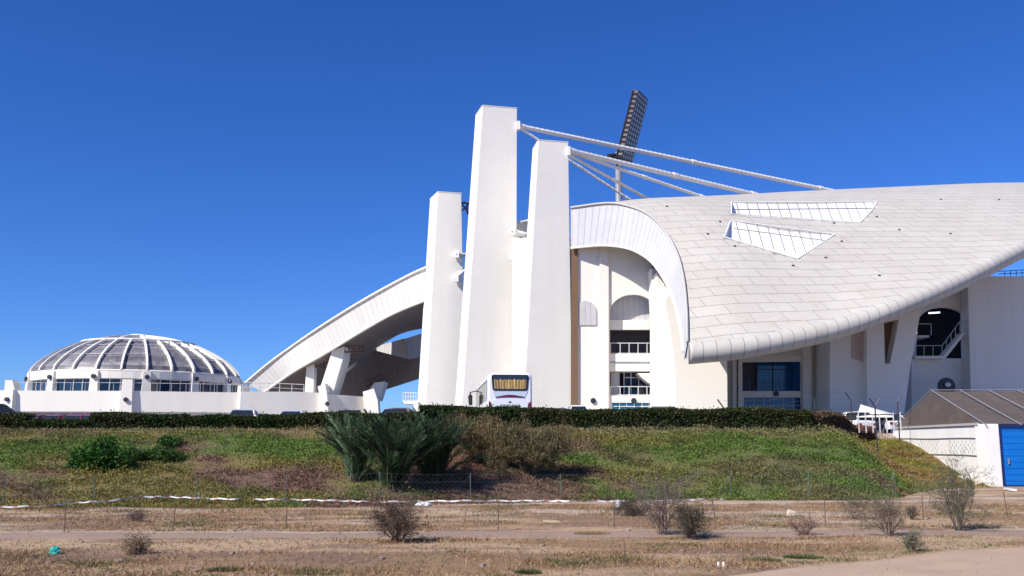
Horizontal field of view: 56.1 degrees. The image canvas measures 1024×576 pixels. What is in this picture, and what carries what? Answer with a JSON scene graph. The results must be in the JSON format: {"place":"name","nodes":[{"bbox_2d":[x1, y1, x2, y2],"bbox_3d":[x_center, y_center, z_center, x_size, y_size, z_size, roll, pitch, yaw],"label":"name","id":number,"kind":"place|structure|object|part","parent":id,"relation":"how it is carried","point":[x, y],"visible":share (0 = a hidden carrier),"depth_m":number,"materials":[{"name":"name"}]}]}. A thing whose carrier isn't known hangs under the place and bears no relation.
{"place":"outdoors","nodes":[
{"label":"outdoors","id":0,"kind":"place"},
{"bbox_2d":[0,430,1023,575],"bbox_3d":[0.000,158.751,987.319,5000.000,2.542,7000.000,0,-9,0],"label":"ground","id":1,"kind":"structure","parent":0,"point":[1012,497],"depth_m":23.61,"materials":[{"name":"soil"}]},
{"bbox_2d":[0,380,20,403],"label":"annex building","id":2,"kind":"structure","parent":1,"relation":"on","point":[9,384],"depth_m":110.33,"materials":[{"name":"paint"}]},
{"bbox_2d":[49,546,60,554],"bbox_3d":[-8.269,4.760,17.369,0.219,0.190,0.140,0,-9,0],"label":"plastic bag","id":3,"kind":"object","parent":1,"relation":"on","point":[54,549],"visible":0.8,"depth_m":17.32,"materials":[{"name":"teal plastic"}]},
{"bbox_2d":[62,415,82,418],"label":"parked car","id":4,"kind":"object","parent":1,"relation":"on","point":[71,416],"visible":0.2,"depth_m":74.09,"materials":[{"name":"purple paint"}]},
{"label":"windows","id":5,"kind":"part","parent":4,"relation":"part of","materials":[{"name":"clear glass"}]},
{"bbox_2d":[63,435,138,471],"bbox_3d":[-15.028,6.079,35.002,2.934,1.403,1.428,-1,-9,8],"label":"leafy bush","id":6,"kind":"object","parent":1,"relation":"on","point":[106,453],"visible":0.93,"depth_m":34.69,"materials":[{"name":"green plant"}]},
{"bbox_2d":[3,334,249,415],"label":"domed building","id":7,"kind":"structure","parent":1,"relation":"on","point":[141,373],"depth_m":112.95,"materials":[{"name":"concrete"}]},
{"bbox_2d":[32,379,47,390],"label":"window","id":8,"kind":"structure","parent":7,"relation":"in","point":[36,386],"depth_m":115.31,"materials":[{"name":"blue glass"}]},
{"bbox_2d":[35,414,89,414],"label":"window","id":9,"kind":"structure","parent":7,"relation":"in","point":[35,414],"depth_m":109.43,"materials":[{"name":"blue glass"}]},
{"bbox_2d":[57,378,89,390],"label":"window","id":10,"kind":"structure","parent":7,"relation":"in","point":[60,386],"depth_m":112.60,"materials":[{"name":"blue glass"}]},
{"bbox_2d":[99,378,141,390],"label":"window","id":11,"kind":"structure","parent":7,"relation":"in","point":[137,382],"depth_m":112.46,"materials":[{"name":"blue glass"}]},
{"bbox_2d":[151,379,189,391],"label":"window","id":12,"kind":"structure","parent":7,"relation":"in","point":[156,384],"depth_m":114.90,"materials":[{"name":"blue glass"}]},
{"bbox_2d":[199,381,223,391],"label":"window","id":13,"kind":"structure","parent":7,"relation":"in","point":[205,386],"depth_m":119.22,"materials":[{"name":"blue glass"}]},
{"bbox_2d":[231,385,237,391],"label":"window","id":14,"kind":"structure","parent":7,"relation":"in","point":[233,387],"depth_m":125.61,"materials":[{"name":"blue glass"}]},
{"bbox_2d":[125,507,150,521],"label":"wiry shrub","id":15,"kind":"object","parent":1,"relation":"on","point":[133,516],"visible":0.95,"depth_m":24.29,"materials":[{"name":"brown plant"}]},
{"bbox_2d":[120,529,158,554],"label":"wiry shrub","id":16,"kind":"object","parent":1,"relation":"on","point":[134,544],"visible":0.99,"depth_m":17.48,"materials":[{"name":"brown plant"}]},
{"bbox_2d":[120,444,186,460],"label":"leafy bush","id":17,"kind":"object","parent":1,"relation":"on","point":[153,454],"visible":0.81,"depth_m":36.40,"materials":[{"name":"green plant"}]},
{"bbox_2d":[156,432,185,447],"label":"leafy bush","id":18,"kind":"object","parent":1,"relation":"on","point":[167,441],"visible":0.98,"depth_m":38.30,"materials":[{"name":"green plant"}]},
{"bbox_2d":[0,531,423,532],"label":"path edging","id":19,"kind":"object","parent":1,"relation":"on","point":[200,531],"visible":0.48,"depth_m":21.50,"materials":[{"name":"beige concrete"}]},
{"bbox_2d":[206,564,241,571],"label":"grass tuft","id":20,"kind":"object","parent":1,"relation":"on","point":[214,569],"visible":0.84,"depth_m":14.97,"materials":[{"name":"green plant"}]},
{"bbox_2d":[239,382,380,415],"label":"terrace wall","id":21,"kind":"structure","parent":1,"relation":"on","point":[268,402],"depth_m":96.33,"materials":[{"name":"concrete"}]},
{"bbox_2d":[314,409,394,482],"bbox_3d":[-5.571,5.543,33.555,3.127,2.579,2.569,-2,-9,15],"label":"date palm","id":22,"kind":"object","parent":1,"relation":"on","point":[355,464],"visible":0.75,"depth_m":33.28,"materials":[{"name":"green plant"}]},
{"bbox_2d":[0,496,722,507],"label":"barrier tape","id":23,"kind":"object","parent":1,"relation":"on","point":[333,500],"visible":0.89,"depth_m":30.06,"materials":[{"name":"plastic"}]},
{"bbox_2d":[349,409,447,492],"bbox_3d":[-3.983,5.511,32.428,2.845,2.869,4.376,5,-10,-28],"label":"date palm","id":24,"kind":"object","parent":1,"relation":"on","point":[393,460],"visible":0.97,"depth_m":32.03,"materials":[{"name":"green plant"}]},
{"bbox_2d":[361,489,438,541],"bbox_3d":[-2.213,4.662,19.402,1.466,1.166,1.446,-3,-10,20],"label":"wiry shrub","id":25,"kind":"object","parent":1,"relation":"on","point":[398,521],"visible":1,"depth_m":19.27,"materials":[{"name":"brown plant"}]},
{"bbox_2d":[0,402,812,429],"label":"hedge","id":26,"kind":"object","parent":1,"relation":"on","point":[739,417],"visible":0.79,"depth_m":43.61,"materials":[{"name":"green plant"}]},
{"bbox_2d":[403,392,418,410],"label":"balcony","id":27,"kind":"structure","parent":1,"relation":"on","point":[415,404],"depth_m":91.53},
{"bbox_2d":[415,502,430,506],"bbox_3d":[-2.777,6.776,30.031,0.536,0.182,0.365,0,-9,0],"label":"plastic bag","id":28,"kind":"object","parent":1,"relation":"on","point":[426,504],"visible":0.83,"depth_m":29.93,"materials":[{"name":"white plastic"}]},
{"bbox_2d":[393,408,489,485],"bbox_3d":[-2.674,5.503,33.254,3.700,2.764,3.748,9,-12,-43],"label":"date palm","id":29,"kind":"object","parent":1,"relation":"on","point":[434,462],"visible":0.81,"depth_m":32.90,"materials":[{"name":"green plant"}]},
{"bbox_2d":[418,191,468,410],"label":"concrete pylon","id":30,"kind":"object","parent":1,"relation":"on","point":[442,314],"visible":0.72,"depth_m":92.52,"materials":[{"name":"paint"}]},
{"bbox_2d":[244,266,425,400],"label":"arched canopy","id":31,"kind":"object","parent":30,"relation":"attached to","point":[348,351],"visible":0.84,"depth_m":101.98,"materials":[{"name":"white concrete"}]},
{"bbox_2d":[1,471,895,504],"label":"wire fence","id":32,"kind":"object","parent":1,"relation":"on","point":[196,483],"visible":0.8,"depth_m":31.20,"materials":[{"name":"grey metal"}]},
{"bbox_2d":[443,408,512,466],"bbox_3d":[-1.137,5.572,36.182,3.155,2.425,2.792,0,-9,0],"label":"feathery bush","id":33,"kind":"object","parent":1,"relation":"on","point":[472,433],"visible":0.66,"depth_m":35.72,"materials":[{"name":"green plant"}]},
{"bbox_2d":[455,105,527,406],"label":"concrete pylon","id":34,"kind":"object","parent":1,"relation":"on","point":[485,346],"visible":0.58,"depth_m":88.21,"materials":[{"name":"paint"}]},
{"bbox_2d":[0,422,997,508],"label":"ground cover","id":35,"kind":"object","parent":1,"relation":"on","point":[905,486],"visible":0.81,"depth_m":36.14,"materials":[{"name":"green plant"}]},
{"bbox_2d":[0,529,1023,538],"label":"footpath","id":36,"kind":"structure","parent":1,"relation":"on","point":[114,535],"depth_m":20.75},
{"bbox_2d":[573,530,610,534],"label":"grass tuft","id":37,"kind":"object","parent":36,"relation":"on","point":[597,532],"visible":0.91,"depth_m":21.00,"materials":[{"name":"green plant"}]},
{"bbox_2d":[661,496,717,540],"bbox_3d":[3.780,4.838,20.139,1.334,1.047,1.604,0,-9,0],"label":"wiry shrub","id":38,"kind":"object","parent":36,"relation":"on","point":[688,520],"visible":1,"depth_m":20.08,"materials":[{"name":"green plant"}]},
{"bbox_2d":[783,511,819,535],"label":"wiry shrub","id":39,"kind":"object","parent":36,"relation":"on","point":[802,529],"visible":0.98,"depth_m":20.79,"materials":[{"name":"brown plant"}]},
{"bbox_2d":[0,489,1023,575],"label":"pebbles","id":40,"kind":"object","parent":1,"relation":"on","point":[382,557],"visible":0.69,"depth_m":18.69,"materials":[{"name":"beige stone"}]},
{"bbox_2d":[513,567,541,574],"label":"grass tuft","id":41,"kind":"object","parent":1,"relation":"on","point":[525,571],"visible":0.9,"depth_m":14.60,"materials":[{"name":"green plant"}]},
{"bbox_2d":[478,412,583,478],"bbox_3d":[0.729,6.128,35.093,3.952,3.216,3.178,0,-9,0],"label":"feathery bush","id":42,"kind":"object","parent":1,"relation":"on","point":[546,444],"visible":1,"depth_m":34.92,"materials":[{"name":"green plant"}]},
{"bbox_2d":[64,492,1023,531],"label":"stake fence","id":43,"kind":"object","parent":1,"relation":"on","point":[824,500],"visible":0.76,"depth_m":22.34,"materials":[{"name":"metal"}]},
{"bbox_2d":[523,139,570,407],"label":"concrete pylon","id":44,"kind":"object","parent":1,"relation":"on","point":[547,355],"visible":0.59,"depth_m":84.92,"materials":[{"name":"paint"}]},
{"bbox_2d":[543,520,560,522],"bbox_3d":[0.987,5.806,23.861,0.424,0.020,0.250,4,-1,-5],"label":"cardboard sheet","id":45,"kind":"object","parent":1,"relation":"on","point":[549,521],"visible":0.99,"depth_m":23.82,"materials":[{"name":"beige cardboard"}]},
{"bbox_2d":[607,89,647,201],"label":"floodlight mast","id":46,"kind":"object","parent":1,"relation":"on","point":[634,117],"visible":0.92,"depth_m":190.26,"materials":[{"name":"metal"}]},
{"bbox_2d":[605,495,650,516],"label":"wiry shrub","id":47,"kind":"object","parent":1,"relation":"on","point":[630,508],"visible":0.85,"depth_m":26.31,"materials":[{"name":"brown plant"}]},
{"bbox_2d":[623,459,711,537],"bbox_3d":[3.424,4.555,20.902,2.091,1.660,1.774,0,-9,0],"label":"wiry shrub","id":48,"kind":"object","parent":1,"relation":"on","point":[647,504],"visible":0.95,"depth_m":20.80,"materials":[{"name":"brown plant"}]},
{"bbox_2d":[742,555,780,562],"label":"grass tuft","id":49,"kind":"object","parent":1,"relation":"on","point":[766,559],"visible":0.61,"depth_m":16.38,"materials":[{"name":"green plant"}]},
{"bbox_2d":[512,121,1023,432],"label":"stadium","id":50,"kind":"object","parent":1,"relation":"on","point":[745,298],"visible":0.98,"depth_m":83.09,"materials":[{"name":"concrete"}]},
{"bbox_2d":[612,403,649,408],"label":"window","id":51,"kind":"structure","parent":50,"relation":"in","point":[614,405],"depth_m":84.19,"materials":[{"name":"teal glass"}]},
{"bbox_2d":[623,373,649,395],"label":"window","id":52,"kind":"structure","parent":50,"relation":"in","point":[630,379],"depth_m":86.38,"materials":[{"name":"blue glass"}]},
{"bbox_2d":[744,398,799,414],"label":"window","id":53,"kind":"structure","parent":50,"relation":"in","point":[753,402],"depth_m":83.76,"materials":[{"name":"blue glass"}]},
{"bbox_2d":[756,362,799,389],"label":"window","id":54,"kind":"structure","parent":50,"relation":"in","point":[771,372],"depth_m":85.83,"materials":[{"name":"blue glass"}]},
{"bbox_2d":[786,509,795,515],"bbox_3d":[7.550,6.107,25.979,0.265,0.237,0.191,0,-9,0],"label":"rock","id":55,"kind":"object","parent":1,"relation":"on","point":[790,511],"visible":0.65,"depth_m":25.92,"materials":[{"name":"beige stone"}]},
{"bbox_2d":[782,552,824,558],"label":"grass tuft","id":56,"kind":"object","parent":1,"relation":"on","point":[799,556],"visible":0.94,"depth_m":16.91,"materials":[{"name":"green plant"}]},
{"bbox_2d":[717,391,901,451],"bbox_3d":[16.750,6.708,47.934,14.786,3.235,3.664,6,-11,-35],"label":"chain link fence","id":57,"kind":"object","parent":1,"relation":"on","point":[875,405],"visible":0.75,"depth_m":48.67,"materials":[{"name":"metal"}]},
{"bbox_2d":[806,409,875,439],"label":"hedge","id":58,"kind":"object","parent":1,"relation":"on","point":[837,420],"visible":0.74,"depth_m":45.53,"materials":[{"name":"brown plant"}]},
{"bbox_2d":[826,482,881,518],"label":"wiry shrub","id":59,"kind":"object","parent":1,"relation":"on","point":[851,504],"visible":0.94,"depth_m":25.18,"materials":[{"name":"brown plant"}]},
{"bbox_2d":[844,412,902,432],"bbox_3d":[18.290,6.941,49.571,3.867,1.056,0.090,0,-9,0],"label":"picket fence","id":60,"kind":"object","parent":1,"relation":"on","point":[879,414],"visible":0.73,"depth_m":49.54,"materials":[{"name":"metal"}]},
{"bbox_2d":[859,404,892,416],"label":"tent","id":61,"kind":"object","parent":1,"relation":"on","point":[866,408],"visible":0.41,"depth_m":66.54,"materials":[{"name":"white fabric"}]},
{"bbox_2d":[853,485,922,536],"bbox_3d":[7.889,4.726,20.394,1.324,1.133,1.424,0,-9,0],"label":"wiry shrub","id":62,"kind":"object","parent":1,"relation":"on","point":[887,513],"visible":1,"depth_m":20.31,"materials":[{"name":"brown plant"}]},
{"bbox_2d":[903,500,920,519],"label":"wiry shrub","id":63,"kind":"object","parent":1,"relation":"on","point":[909,509],"visible":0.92,"depth_m":24.61,"materials":[{"name":"brown plant"}]},
{"bbox_2d":[900,527,929,551],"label":"wiry shrub","id":64,"kind":"object","parent":1,"relation":"on","point":[910,540],"visible":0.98,"depth_m":17.53,"materials":[{"name":"green plant"}]},
{"bbox_2d":[907,440,1002,530],"bbox_3d":[10.285,4.617,22.419,2.295,2.091,1.982,8,-12,-41],"label":"wiry shrub","id":65,"kind":"object","parent":1,"relation":"on","point":[960,503],"visible":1,"depth_m":22.24,"materials":[{"name":"brown plant"}]},
{"bbox_2d":[891,390,1023,486],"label":"garage","id":66,"kind":"structure","parent":1,"relation":"on","point":[986,429],"depth_m":46.68,"materials":[{"name":"paint"}]},
{"bbox_2d":[998,425,1023,486],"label":"door","id":67,"kind":"structure","parent":66,"relation":"in","point":[1011,437],"depth_m":43.45,"materials":[{"name":"blue paint"}]},
{"bbox_2d":[973,479,982,484],"bbox_3d":[21.177,8.844,43.639,0.459,0.354,0.319,-3,-9,16],"label":"rock","id":68,"kind":"object","parent":1,"relation":"on","point":[979,482],"visible":0.6,"depth_m":43.53,"materials":[{"name":"beige stone"}]},
{"bbox_2d":[1003,488,1016,490],"bbox_3d":[20.305,8.213,39.154,0.240,0.080,1.300,1,-9,15],"label":"kerb stone","id":69,"kind":"object","parent":1,"relation":"on","point":[1010,489],"visible":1,"depth_m":38.89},
{"bbox_2d":[0,0,1023,412],"label":"sky","id":70,"kind":"structure","parent":0,"point":[229,179],"materials":[{"name":"blue"}]},
{"bbox_2d":[732,547,1023,575],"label":"sand track","id":71,"kind":"structure","parent":0,"point":[1004,562],"depth_m":15.32,"materials":[{"name":"beige sand"}]},
{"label":"car park","id":72,"kind":"structure","parent":0,"visible":0},
{"bbox_2d":[0,404,36,418],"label":"parked car","id":73,"kind":"object","parent":72,"relation":"on","point":[4,408],"visible":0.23,"depth_m":59.19,"materials":[{"name":"grey paint"}]},
{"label":"windows","id":74,"kind":"part","parent":73,"relation":"part of","materials":[{"name":"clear glass"}]},
{"bbox_2d":[42,414,65,418],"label":"parked car","id":75,"kind":"object","parent":72,"relation":"on","point":[53,416],"visible":0.13,"depth_m":74.20,"materials":[{"name":"purple paint"}]},
{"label":"windows","id":76,"kind":"part","parent":75,"relation":"part of","materials":[{"name":"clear glass"}]},
{"bbox_2d":[229,409,258,415],"bbox_3d":[-16.558,8.231,59.434,1.920,1.475,4.660,1,-9,-7],"label":"parked car","id":77,"kind":"object","parent":72,"relation":"on","point":[249,412],"visible":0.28,"depth_m":58.37,"materials":[{"name":"white paint"}]},
{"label":"windows","id":78,"kind":"part","parent":77,"relation":"part of","materials":[{"name":"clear glass"}]},
{"bbox_2d":[279,410,308,414],"bbox_3d":[-13.347,8.268,59.433,1.824,1.401,4.427,-1,-9,6],"label":"parked car","id":79,"kind":"object","parent":72,"relation":"on","point":[292,411],"visible":0.17,"depth_m":58.52,"materials":[{"name":"white paint"}]},
{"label":"windows","id":80,"kind":"part","parent":79,"relation":"part of","materials":[{"name":"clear glass"}]},
{"bbox_2d":[339,409,361,412],"bbox_3d":[-9.718,7.951,57.453,1.824,1.401,4.427,1,-9,-8],"label":"parked car","id":81,"kind":"object","parent":72,"relation":"on","point":[351,410],"visible":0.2,"depth_m":56.56,"materials":[{"name":"white paint"}]},
{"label":"windows","id":82,"kind":"part","parent":81,"relation":"part of","materials":[{"name":"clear glass"}]},
{"bbox_2d":[382,408,412,417],"bbox_3d":[-6.577,7.780,56.474,1.862,1.431,4.520,-2,-9,10],"label":"parked car","id":83,"kind":"object","parent":72,"relation":"on","point":[389,410],"visible":0.16,"depth_m":55.53,"materials":[{"name":"black paint"}]},
{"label":"windows","id":84,"kind":"part","parent":83,"relation":"part of","materials":[{"name":"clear glass"}]},
{"bbox_2d":[468,373,531,411],"bbox_3d":[-0.887,7.287,58.441,3.065,3.465,11.990,1,-9,-5],"label":"coach","id":85,"kind":"object","parent":72,"relation":"on","point":[504,389],"visible":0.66,"depth_m":52.79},
{"bbox_2d":[476,381,486,406],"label":"side windows","id":86,"kind":"structure","parent":85,"relation":"in","point":[481,393],"depth_m":57.81,"materials":[{"name":"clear glass"}]},
{"bbox_2d":[491,375,528,390],"bbox_3d":[-0.110,5.209,52.809,2.060,0.880,0.090,1,-9,-5],"label":"rear window","id":87,"kind":"structure","parent":85,"relation":"in","point":[499,382],"depth_m":52.80,"materials":[{"name":"glass"}]},
{"bbox_2d":[566,405,587,414],"bbox_3d":[3.830,8.146,59.449,1.766,1.647,4.287,1,-9,-5],"label":"parked car","id":88,"kind":"object","parent":72,"relation":"on","point":[577,407],"visible":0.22,"depth_m":57.75,"materials":[{"name":"white paint"}]},
{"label":"windows","id":89,"kind":"part","parent":88,"relation":"part of","materials":[{"name":"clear glass"}]},
{"bbox_2d":[651,406,675,407],"bbox_3d":[9.064,7.857,57.474,2.074,1.593,5.033,-2,-9,10],"label":"parked car","id":90,"kind":"object","parent":72,"relation":"on","point":[663,406],"visible":0.16,"depth_m":56.61,"materials":[{"name":"grey paint"}]},
{"bbox_2d":[843,411,874,426],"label":"parked car","id":91,"kind":"object","parent":72,"relation":"on","point":[861,419],"visible":0.27,"depth_m":65.63,"materials":[{"name":"white paint"}]},
{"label":"windows","id":92,"kind":"part","parent":91,"relation":"part of","materials":[{"name":"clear glass"}]},
{"bbox_2d":[873,415,903,432],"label":"parked car","id":93,"kind":"object","parent":72,"relation":"on","point":[883,423],"visible":0.38,"depth_m":65.96,"materials":[{"name":"white paint"}]},
{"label":"windows","id":94,"kind":"part","parent":93,"relation":"part of","materials":[{"name":"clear glass"}]}
]}

